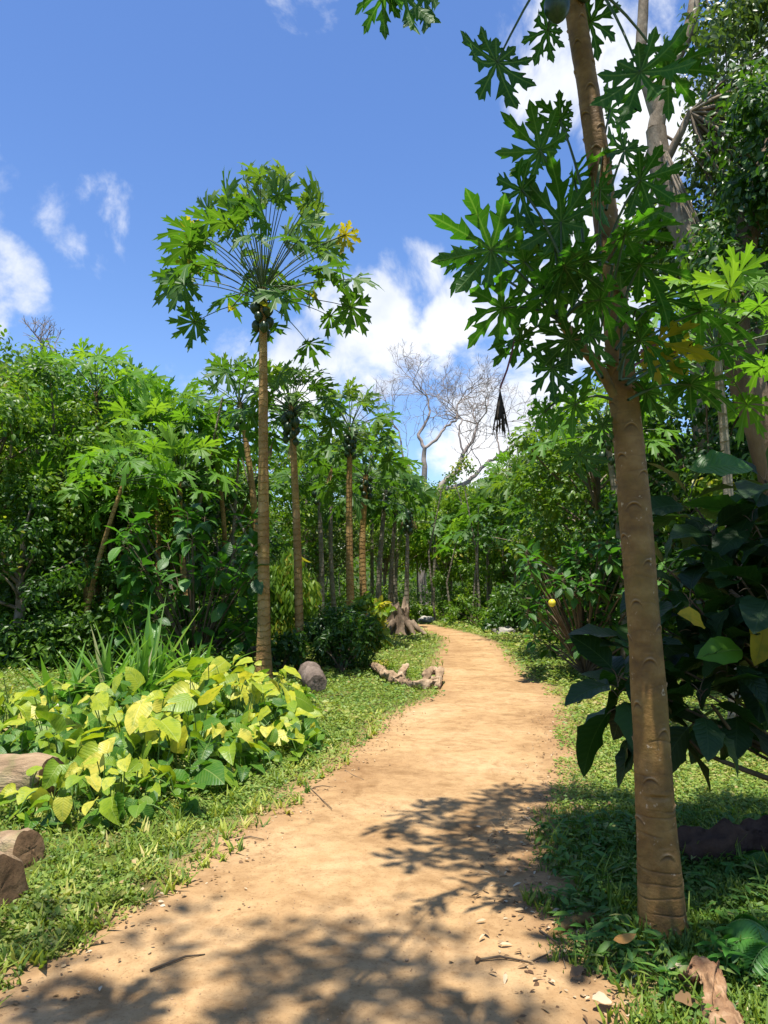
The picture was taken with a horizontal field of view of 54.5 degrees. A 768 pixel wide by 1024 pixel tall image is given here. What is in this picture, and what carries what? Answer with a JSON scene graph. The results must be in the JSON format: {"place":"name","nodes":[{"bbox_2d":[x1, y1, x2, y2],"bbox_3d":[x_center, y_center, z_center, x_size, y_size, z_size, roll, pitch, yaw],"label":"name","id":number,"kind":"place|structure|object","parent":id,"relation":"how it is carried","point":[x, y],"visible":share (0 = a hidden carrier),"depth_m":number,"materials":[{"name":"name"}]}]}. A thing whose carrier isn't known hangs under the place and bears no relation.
{"place":"outdoors","nodes":[
{"label":"outdoors","id":0,"kind":"place"},
{"bbox_2d":[0,624,700,1023],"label":"path","id":1,"kind":"structure","parent":0,"point":[380,866],"depth_m":3.54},
{"bbox_2d":[0,674,573,1020],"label":"pebbles","id":2,"kind":"object","parent":1,"relation":"on","point":[406,960],"visible":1,"depth_m":3.19,"materials":[{"name":"beige stone"}]},
{"bbox_2d":[544,911,606,936],"bbox_3d":[0.858,1.841,3.316,0.372,0.081,0.116,1,-5,-14],"label":"surface root","id":3,"kind":"object","parent":1,"relation":"on","point":[566,923],"visible":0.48,"depth_m":3.31,"materials":[{"name":"brown plant"}]},
{"bbox_2d":[0,360,742,602],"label":"hills","id":4,"kind":"structure","parent":0,"point":[355,577],"depth_m":73.31,"materials":[{"name":"green plant"}]},
{"bbox_2d":[0,589,767,1023],"bbox_3d":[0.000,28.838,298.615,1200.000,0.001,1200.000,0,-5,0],"label":"ground","id":5,"kind":"structure","parent":0,"point":[192,815],"depth_m":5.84,"materials":[{"name":"green plant"}]},
{"bbox_2d":[0,851,28,910],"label":"cut log","id":6,"kind":"object","parent":5,"relation":"on","point":[13,883],"visible":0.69,"depth_m":3.54,"materials":[{"name":"brown wood"}]},
{"bbox_2d":[0,828,44,867],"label":"cut log","id":7,"kind":"object","parent":5,"relation":"on","point":[25,845],"visible":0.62,"depth_m":4.08,"materials":[{"name":"brown wood"}]},
{"bbox_2d":[0,752,63,804],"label":"cut log","id":8,"kind":"object","parent":5,"relation":"on","point":[14,768],"visible":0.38,"depth_m":5.18,"materials":[{"name":"brown wood"}]},
{"bbox_2d":[22,318,63,568],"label":"bare tree","id":9,"kind":"object","parent":5,"relation":"on","point":[41,331],"visible":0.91,"depth_m":30.59,"materials":[{"name":"brown plant"}]},
{"bbox_2d":[0,672,89,752],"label":"pothos plant","id":10,"kind":"object","parent":5,"relation":"on","point":[13,710],"visible":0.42,"depth_m":7.18,"materials":[{"name":"green plant"}]},
{"bbox_2d":[0,625,114,670],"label":"bush","id":11,"kind":"object","parent":5,"relation":"on","point":[30,643],"visible":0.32,"depth_m":12.83,"materials":[{"name":"green plant"}]},
{"bbox_2d":[0,482,118,669],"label":"leafy tree","id":12,"kind":"object","parent":5,"relation":"on","point":[34,587],"visible":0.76,"depth_m":13.25,"materials":[{"name":"green plant"}]},
{"bbox_2d":[10,641,111,707],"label":"strap leaved plant","id":13,"kind":"object","parent":5,"relation":"on","point":[76,673],"visible":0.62,"depth_m":9.12,"materials":[{"name":"green plant"}]},
{"bbox_2d":[0,325,124,633],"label":"leafy tree","id":14,"kind":"object","parent":5,"relation":"on","point":[9,415],"visible":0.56,"depth_m":14.46,"materials":[{"name":"green plant"}]},
{"bbox_2d":[8,347,118,595],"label":"papaya tree","id":15,"kind":"object","parent":5,"relation":"on","point":[42,355],"visible":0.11,"depth_m":17.92,"materials":[{"name":"green plant"}]},
{"bbox_2d":[0,335,142,590],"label":"leafy tree","id":16,"kind":"object","parent":5,"relation":"on","point":[31,348],"visible":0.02,"depth_m":22.07,"materials":[{"name":"green plant"}]},
{"bbox_2d":[0,357,154,649],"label":"leafy tree","id":17,"kind":"object","parent":5,"relation":"on","point":[45,447],"visible":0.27,"depth_m":14.71,"materials":[{"name":"green plant"}]},
{"bbox_2d":[2,442,164,644],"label":"papaya tree","id":18,"kind":"object","parent":5,"relation":"on","point":[43,462],"visible":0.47,"depth_m":14.44,"materials":[{"name":"green plant"}]},
{"bbox_2d":[22,337,159,604],"bbox_3d":[-6.865,-0.417,17.153,3.259,7.194,3.179,-4,-7,40],"label":"papaya tree","id":19,"kind":"object","parent":5,"relation":"on","point":[113,361],"visible":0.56,"depth_m":16.98,"materials":[{"name":"green plant"}]},
{"bbox_2d":[0,683,195,770],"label":"pothos plant","id":20,"kind":"object","parent":5,"relation":"on","point":[61,729],"visible":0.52,"depth_m":6.02,"materials":[{"name":"green plant"}]},
{"bbox_2d":[0,737,205,833],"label":"pothos plant","id":21,"kind":"object","parent":5,"relation":"on","point":[79,775],"visible":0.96,"depth_m":4.87,"materials":[{"name":"green plant"}]},
{"bbox_2d":[19,417,208,616],"bbox_3d":[-5.832,0.458,16.769,4.370,5.376,3.734,-2,-6,24],"label":"leafy tree","id":22,"kind":"object","parent":5,"relation":"on","point":[112,587],"visible":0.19,"depth_m":15.88,"materials":[{"name":"green plant"}]},
{"bbox_2d":[50,621,177,701],"bbox_3d":[-3.067,2.170,9.914,2.780,1.566,1.925,2,-6,-23],"label":"strap leaved plant","id":23,"kind":"object","parent":5,"relation":"on","point":[105,664],"visible":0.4,"depth_m":9.41,"materials":[{"name":"green plant"}]},
{"bbox_2d":[63,423,182,665],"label":"papaya tree","id":24,"kind":"object","parent":5,"relation":"on","point":[96,456],"visible":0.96,"depth_m":13.52,"materials":[{"name":"green plant"}]},
{"bbox_2d":[46,635,201,709],"bbox_3d":[-2.968,2.092,9.079,2.178,1.232,1.608,-1,-5,14],"label":"strap leaved plant","id":25,"kind":"object","parent":5,"relation":"on","point":[143,666],"visible":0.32,"depth_m":9.00,"materials":[{"name":"green plant"}]},
{"bbox_2d":[74,355,178,465],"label":"papaya tree","id":26,"kind":"object","parent":5,"relation":"on","point":[154,377],"visible":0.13,"depth_m":18.78,"materials":[{"name":"green plant"}]},
{"bbox_2d":[24,596,230,698],"bbox_3d":[-3.263,2.010,10.145,3.406,1.853,2.996,5,-7,-43],"label":"strap leaved plant","id":27,"kind":"object","parent":5,"relation":"on","point":[160,665],"visible":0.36,"depth_m":9.84,"materials":[{"name":"green plant"}]},
{"bbox_2d":[16,666,249,752],"bbox_3d":[-2.461,1.983,7.499,2.199,0.728,2.039,0,-5,0],"label":"pothos plant","id":28,"kind":"object","parent":5,"relation":"on","point":[135,680],"visible":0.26,"depth_m":7.52,"materials":[{"name":"green plant"}]},
{"bbox_2d":[80,387,187,635],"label":"papaya tree","id":29,"kind":"object","parent":5,"relation":"on","point":[129,404],"visible":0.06,"depth_m":17.47,"materials":[{"name":"green plant"}]},
{"bbox_2d":[29,684,270,796],"bbox_3d":[-1.837,1.791,5.953,1.847,0.806,1.402,0,-5,0],"label":"pothos plant","id":30,"kind":"object","parent":5,"relation":"on","point":[158,723],"visible":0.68,"depth_m":5.79,"materials":[{"name":"green plant"}]},
{"bbox_2d":[82,386,239,616],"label":"papaya tree","id":31,"kind":"object","parent":5,"relation":"on","point":[152,405],"visible":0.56,"depth_m":16.04,"materials":[{"name":"green plant"}]},
{"bbox_2d":[107,376,236,599],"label":"papaya tree","id":32,"kind":"object","parent":5,"relation":"on","point":[188,393],"visible":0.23,"depth_m":16.88,"materials":[{"name":"green plant"}]},
{"bbox_2d":[121,423,246,630],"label":"papaya tree","id":33,"kind":"object","parent":5,"relation":"on","point":[193,451],"visible":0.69,"depth_m":14.92,"materials":[{"name":"green plant"}]},
{"bbox_2d":[103,503,275,662],"bbox_3d":[-3.245,1.230,12.508,3.018,2.953,2.120,0,-5,0],"label":"leaved shrub","id":34,"kind":"object","parent":5,"relation":"on","point":[130,582],"visible":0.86,"depth_m":12.29,"materials":[{"name":"green plant"}]},
{"bbox_2d":[141,633,255,681],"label":"strap leaved plant","id":35,"kind":"object","parent":5,"relation":"on","point":[185,652],"visible":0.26,"depth_m":10.01,"materials":[{"name":"green plant"}]},
{"bbox_2d":[150,396,282,600],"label":"papaya tree","id":36,"kind":"object","parent":5,"relation":"on","point":[231,445],"visible":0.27,"depth_m":16.86,"materials":[{"name":"green plant"}]},
{"bbox_2d":[179,644,256,680],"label":"bush","id":37,"kind":"object","parent":5,"relation":"on","point":[229,657],"visible":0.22,"depth_m":11.30,"materials":[{"name":"green plant"}]},
{"bbox_2d":[134,461,307,605],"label":"leafy tree","id":38,"kind":"object","parent":5,"relation":"on","point":[275,547],"visible":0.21,"depth_m":17.82,"materials":[{"name":"green plant"}]},
{"bbox_2d":[184,444,281,533],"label":"papaya tree","id":39,"kind":"object","parent":5,"relation":"on","point":[234,475],"visible":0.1,"depth_m":21.09,"materials":[{"name":"green plant"}]},
{"bbox_2d":[167,352,313,615],"bbox_3d":[-3.096,-0.240,16.123,2.874,6.654,2.851,-5,-7,42],"label":"papaya tree","id":40,"kind":"object","parent":5,"relation":"on","point":[216,368],"visible":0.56,"depth_m":16.06,"materials":[{"name":"green plant"}]},
{"bbox_2d":[159,656,329,758],"bbox_3d":[-1.532,1.895,7.419,1.880,0.915,1.869,2,-5,-18],"label":"pothos plant","id":41,"kind":"object","parent":5,"relation":"on","point":[238,692],"visible":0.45,"depth_m":7.30,"materials":[{"name":"green plant"}]},
{"bbox_2d":[199,655,322,714],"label":"pothos plant","id":42,"kind":"object","parent":5,"relation":"on","point":[219,664],"visible":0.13,"depth_m":8.86,"materials":[{"name":"green plant"}]},
{"bbox_2d":[184,448,344,598],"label":"leafy tree","id":43,"kind":"object","parent":5,"relation":"on","point":[285,516],"visible":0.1,"depth_m":23.32,"materials":[{"name":"green plant"}]},
{"bbox_2d":[149,159,382,678],"bbox_3d":[-1.890,-1.527,12.031,3.832,8.476,3.573,0,-5,0],"label":"papaya tree","id":44,"kind":"object","parent":5,"relation":"on","point":[262,288],"visible":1,"depth_m":11.87,"materials":[{"name":"green plant"}]},
{"bbox_2d":[204,703,334,769],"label":"pothos plant","id":45,"kind":"object","parent":5,"relation":"on","point":[285,729],"visible":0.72,"depth_m":6.60,"materials":[{"name":"green plant"}]},
{"bbox_2d":[7,397,551,648],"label":"thicket stems","id":46,"kind":"object","parent":5,"relation":"on","point":[476,583],"visible":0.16,"depth_m":25.87,"materials":[{"name":"grey plant"}]},
{"bbox_2d":[246,627,313,673],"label":"bush","id":47,"kind":"object","parent":5,"relation":"on","point":[280,647],"visible":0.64,"depth_m":12.43,"materials":[{"name":"green plant"}]},
{"bbox_2d":[219,359,352,667],"bbox_3d":[-1.667,0.051,13.117,2.327,5.521,2.322,0,-5,0],"label":"papaya tree","id":48,"kind":"object","parent":5,"relation":"on","point":[288,419],"visible":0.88,"depth_m":13.04,"materials":[{"name":"green plant"}]},
{"bbox_2d":[269,547,321,653],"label":"feathery plant","id":49,"kind":"object","parent":5,"relation":"on","point":[281,575],"visible":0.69,"depth_m":15.17,"materials":[{"name":"green plant"}]},
{"bbox_2d":[268,428,345,568],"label":"papaya tree","id":50,"kind":"object","parent":5,"relation":"on","point":[284,447],"visible":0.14,"depth_m":25.94,"materials":[{"name":"green plant"}]},
{"bbox_2d":[298,661,326,692],"bbox_3d":[-1.009,2.357,10.633,0.354,0.376,0.856,1,-5,-14],"label":"cut log","id":51,"kind":"object","parent":5,"relation":"on","point":[312,675],"visible":0.93,"depth_m":10.29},
{"bbox_2d":[269,440,372,613],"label":"papaya tree","id":52,"kind":"object","parent":5,"relation":"on","point":[304,457],"visible":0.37,"depth_m":21.97,"materials":[{"name":"green plant"}]},
{"bbox_2d":[256,446,405,616],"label":"leafy tree","id":53,"kind":"object","parent":5,"relation":"on","point":[339,553],"visible":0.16,"depth_m":29.44,"materials":[{"name":"green plant"}]},
{"bbox_2d":[290,433,380,607],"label":"papaya tree","id":54,"kind":"object","parent":5,"relation":"on","point":[331,569],"visible":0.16,"depth_m":23.93,"materials":[{"name":"green plant"}]},
{"bbox_2d":[290,601,386,671],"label":"round shrub","id":55,"kind":"object","parent":5,"relation":"on","point":[322,631],"visible":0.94,"depth_m":12.69,"materials":[{"name":"green plant"}]},
{"bbox_2d":[286,376,412,628],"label":"papaya tree","id":56,"kind":"object","parent":5,"relation":"on","point":[348,452],"visible":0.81,"depth_m":17.04,"materials":[{"name":"green plant"}]},
{"bbox_2d":[303,462,401,533],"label":"papaya tree","id":57,"kind":"object","parent":5,"relation":"on","point":[376,508],"visible":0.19,"depth_m":26.20,"materials":[{"name":"green plant"}]},
{"bbox_2d":[303,422,427,615],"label":"papaya tree","id":58,"kind":"object","parent":5,"relation":"on","point":[364,487],"visible":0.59,"depth_m":18.99,"materials":[{"name":"green plant"}]},
{"bbox_2d":[338,591,396,664],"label":"leafy sprig","id":59,"kind":"object","parent":5,"relation":"on","point":[384,610],"visible":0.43,"depth_m":13.38,"materials":[{"name":"green plant"}]},
{"bbox_2d":[0,583,747,680],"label":"undergrowth","id":60,"kind":"object","parent":5,"relation":"on","point":[100,618],"visible":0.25,"depth_m":13.07,"materials":[{"name":"green plant"}]},
{"bbox_2d":[339,423,408,599],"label":"papaya tree","id":61,"kind":"object","parent":5,"relation":"on","point":[371,437],"visible":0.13,"depth_m":30.87,"materials":[{"name":"green plant"}]},
{"bbox_2d":[0,343,749,599],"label":"woods","id":62,"kind":"object","parent":5,"relation":"on","point":[411,578],"depth_m":55.67,"materials":[{"name":"green plant"}]},
{"bbox_2d":[0,710,760,1023],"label":"leaf litter","id":63,"kind":"object","parent":5,"relation":"on","point":[505,975],"visible":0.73,"depth_m":3.55,"materials":[{"name":"brown plant"}]},
{"bbox_2d":[313,463,449,598],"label":"leafy tree","id":64,"kind":"object","parent":5,"relation":"on","point":[386,561],"visible":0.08,"depth_m":37.23,"materials":[{"name":"green plant"}]},
{"bbox_2d":[345,456,438,598],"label":"papaya tree","id":65,"kind":"object","parent":5,"relation":"on","point":[427,499],"visible":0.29,"depth_m":25.93,"materials":[{"name":"green plant"}]},
{"bbox_2d":[352,466,435,619],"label":"papaya tree","id":66,"kind":"object","parent":5,"relation":"on","point":[391,575],"visible":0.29,"depth_m":26.93,"materials":[{"name":"green plant"}]},
{"bbox_2d":[355,0,440,39],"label":"papaya tree","id":67,"kind":"object","parent":5,"relation":"on","point":[426,15],"visible":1,"depth_m":3.18,"materials":[{"name":"green plant"}]},
{"bbox_2d":[386,494,424,604],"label":"papaya tree","id":68,"kind":"object","parent":5,"relation":"on","point":[410,525],"visible":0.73,"depth_m":23.91,"materials":[{"name":"green plant"}]},
{"bbox_2d":[369,659,444,689],"bbox_3d":[0.163,2.503,11.815,0.851,0.296,2.870,3,-6,-29],"label":"driftwood","id":69,"kind":"object","parent":5,"relation":"on","point":[428,680],"visible":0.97,"depth_m":11.08,"materials":[{"name":"brown wood"}]},
{"bbox_2d":[385,597,428,635],"bbox_3d":[0.592,3.008,21.417,1.453,1.126,1.187,0,-5,0],"label":"tree stump","id":70,"kind":"object","parent":5,"relation":"on","point":[399,620],"visible":0.84,"depth_m":21.24,"materials":[{"name":"brown wood"}]},
{"bbox_2d":[368,490,447,605],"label":"papaya tree","id":71,"kind":"object","parent":5,"relation":"on","point":[426,536],"visible":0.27,"depth_m":29.88,"materials":[{"name":"green plant"}]},
{"bbox_2d":[396,485,466,607],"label":"papaya tree","id":72,"kind":"object","parent":5,"relation":"on","point":[445,502],"visible":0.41,"depth_m":32.83,"materials":[{"name":"green plant"}]},
{"bbox_2d":[398,503,495,597],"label":"leafy tree","id":73,"kind":"object","parent":5,"relation":"on","point":[422,563],"visible":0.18,"depth_m":39.13,"materials":[{"name":"green plant"}]},
{"bbox_2d":[350,340,560,604],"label":"bare tree","id":74,"kind":"object","parent":5,"relation":"on","point":[458,469],"visible":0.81,"depth_m":47.26,"materials":[{"name":"grey plant"}]},
{"bbox_2d":[427,563,498,619],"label":"leafy tree","id":75,"kind":"object","parent":5,"relation":"on","point":[441,582],"visible":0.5,"depth_m":29.35,"materials":[{"name":"green plant"}]},
{"bbox_2d":[430,485,512,600],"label":"leafy tree","id":76,"kind":"object","parent":5,"relation":"on","point":[459,556],"visible":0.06,"depth_m":32.01,"materials":[{"name":"green plant"}]},
{"bbox_2d":[431,502,513,611],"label":"papaya tree","id":77,"kind":"object","parent":5,"relation":"on","point":[449,530],"visible":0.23,"depth_m":28.89,"materials":[{"name":"green plant"}]},
{"bbox_2d":[439,592,510,627],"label":"bush","id":78,"kind":"object","parent":5,"relation":"on","point":[449,618],"visible":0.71,"depth_m":24.74,"materials":[{"name":"green plant"}]},
{"bbox_2d":[448,479,539,606],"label":"papaya tree","id":79,"kind":"object","parent":5,"relation":"on","point":[467,533],"visible":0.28,"depth_m":26.88,"materials":[{"name":"green plant"}]},
{"bbox_2d":[478,447,527,587],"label":"papaya tree","id":80,"kind":"object","parent":5,"relation":"on","point":[502,457],"visible":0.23,"depth_m":35.98,"materials":[{"name":"green plant"}]},
{"bbox_2d":[465,457,550,610],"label":"papaya tree","id":81,"kind":"object","parent":5,"relation":"on","point":[491,489],"visible":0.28,"depth_m":26.07,"materials":[{"name":"green plant"}]},
{"bbox_2d":[461,478,569,603],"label":"leafy tree","id":82,"kind":"object","parent":5,"relation":"on","point":[497,575],"visible":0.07,"depth_m":26.55,"materials":[{"name":"green plant"}]},
{"bbox_2d":[481,595,550,634],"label":"bush","id":83,"kind":"object","parent":5,"relation":"on","point":[501,619],"visible":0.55,"depth_m":21.59,"materials":[{"name":"green plant"}]},
{"bbox_2d":[475,435,581,570],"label":"leafy tree","id":84,"kind":"object","parent":5,"relation":"on","point":[510,467],"visible":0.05,"depth_m":29.83,"materials":[{"name":"green plant"}]},
{"bbox_2d":[493,491,574,620],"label":"papaya tree","id":85,"kind":"object","parent":5,"relation":"on","point":[515,521],"visible":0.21,"depth_m":23.98,"materials":[{"name":"green plant"}]},
{"bbox_2d":[467,474,665,632],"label":"leafy tree","id":86,"kind":"object","parent":5,"relation":"on","point":[507,597],"visible":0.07,"depth_m":18.77,"materials":[{"name":"green plant"}]},
{"bbox_2d":[512,528,669,672],"bbox_3d":[3.416,1.488,12.056,2.976,2.369,2.590,0,-5,0],"label":"fruiting shrub","id":87,"kind":"object","parent":5,"relation":"on","point":[575,569],"visible":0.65,"depth_m":11.68,"materials":[{"name":"green plant"}]},
{"bbox_2d":[428,0,759,941],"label":"papaya tree","id":88,"kind":"object","parent":5,"relation":"on","point":[560,274],"visible":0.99,"depth_m":3.37,"materials":[{"name":"green plant"}]},
{"bbox_2d":[502,398,688,625],"bbox_3d":[4.191,0.363,15.475,3.942,5.330,4.444,0,-5,0],"label":"leafy tree","id":89,"kind":"object","parent":5,"relation":"on","point":[531,489],"visible":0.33,"depth_m":14.64,"materials":[{"name":"green plant"}]},
{"bbox_2d":[522,383,688,677],"bbox_3d":[3.545,0.221,11.984,2.478,4.971,2.329,0,-5,0],"label":"papaya tree","id":90,"kind":"object","parent":5,"relation":"on","point":[652,440],"visible":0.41,"depth_m":12.06,"materials":[{"name":"green plant"}]},
{"bbox_2d":[520,359,692,571],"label":"leafy tree","id":91,"kind":"object","parent":5,"relation":"on","point":[604,412],"visible":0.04,"depth_m":20.77,"materials":[{"name":"green plant"}]},
{"bbox_2d":[521,805,767,1006],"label":"shade weeds","id":92,"kind":"object","parent":5,"relation":"on","point":[606,944],"visible":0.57,"depth_m":3.57,"materials":[{"name":"green plant"}]},
{"bbox_2d":[552,400,749,636],"bbox_3d":[5.513,0.333,13.121,4.782,4.959,4.569,0,-5,0],"label":"leafy tree","id":93,"kind":"object","parent":5,"relation":"on","point":[667,486],"visible":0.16,"depth_m":12.65,"materials":[{"name":"green plant"}]},
{"bbox_2d":[565,448,767,789],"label":"breadfruit shrub","id":94,"kind":"object","parent":5,"relation":"on","point":[735,590],"visible":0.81,"depth_m":3.98,"materials":[{"name":"green plant"}]},
{"bbox_2d":[593,0,767,665],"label":"old tree","id":95,"kind":"object","parent":5,"relation":"on","point":[724,26],"visible":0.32,"depth_m":12.91,"materials":[{"name":"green plant"}]},
{"bbox_2d":[607,240,767,718],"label":"papaya tree","id":96,"kind":"object","parent":5,"relation":"on","point":[737,279],"visible":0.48,"depth_m":7.45,"materials":[{"name":"green plant"}]},
{"bbox_2d":[659,453,757,665],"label":"leafy tree","id":97,"kind":"object","parent":5,"relation":"on","point":[705,484],"visible":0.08,"depth_m":10.86,"materials":[{"name":"green plant"}]},
{"bbox_2d":[677,955,745,1023],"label":"dry leaf","id":98,"kind":"object","parent":5,"relation":"on","point":[710,975],"visible":0.97,"depth_m":2.68,"materials":[{"name":"beige plant"}]},
{"bbox_2d":[663,56,767,497],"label":"old tree","id":99,"kind":"object","parent":5,"relation":"on","point":[748,123],"visible":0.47,"depth_m":9.40,"materials":[{"name":"green plant"}]},
{"bbox_2d":[677,815,767,868],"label":"rotting log","id":100,"kind":"object","parent":5,"relation":"on","point":[722,835],"visible":0.52,"depth_m":4.11,"materials":[{"name":"brown wood"}]},
{"bbox_2d":[707,938,751,974],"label":"seedling","id":101,"kind":"object","parent":5,"relation":"on","point":[728,952],"visible":0.91,"depth_m":2.88,"materials":[{"name":"green plant"}]},
{"bbox_2d":[718,913,767,982],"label":"fern","id":102,"kind":"object","parent":5,"relation":"on","point":[751,945],"visible":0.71,"depth_m":2.98,"materials":[{"name":"green plant"}]},
{"bbox_2d":[0,0,767,510],"label":"sky","id":103,"kind":"structure","parent":0,"point":[116,116],"materials":[{"name":"blue"}]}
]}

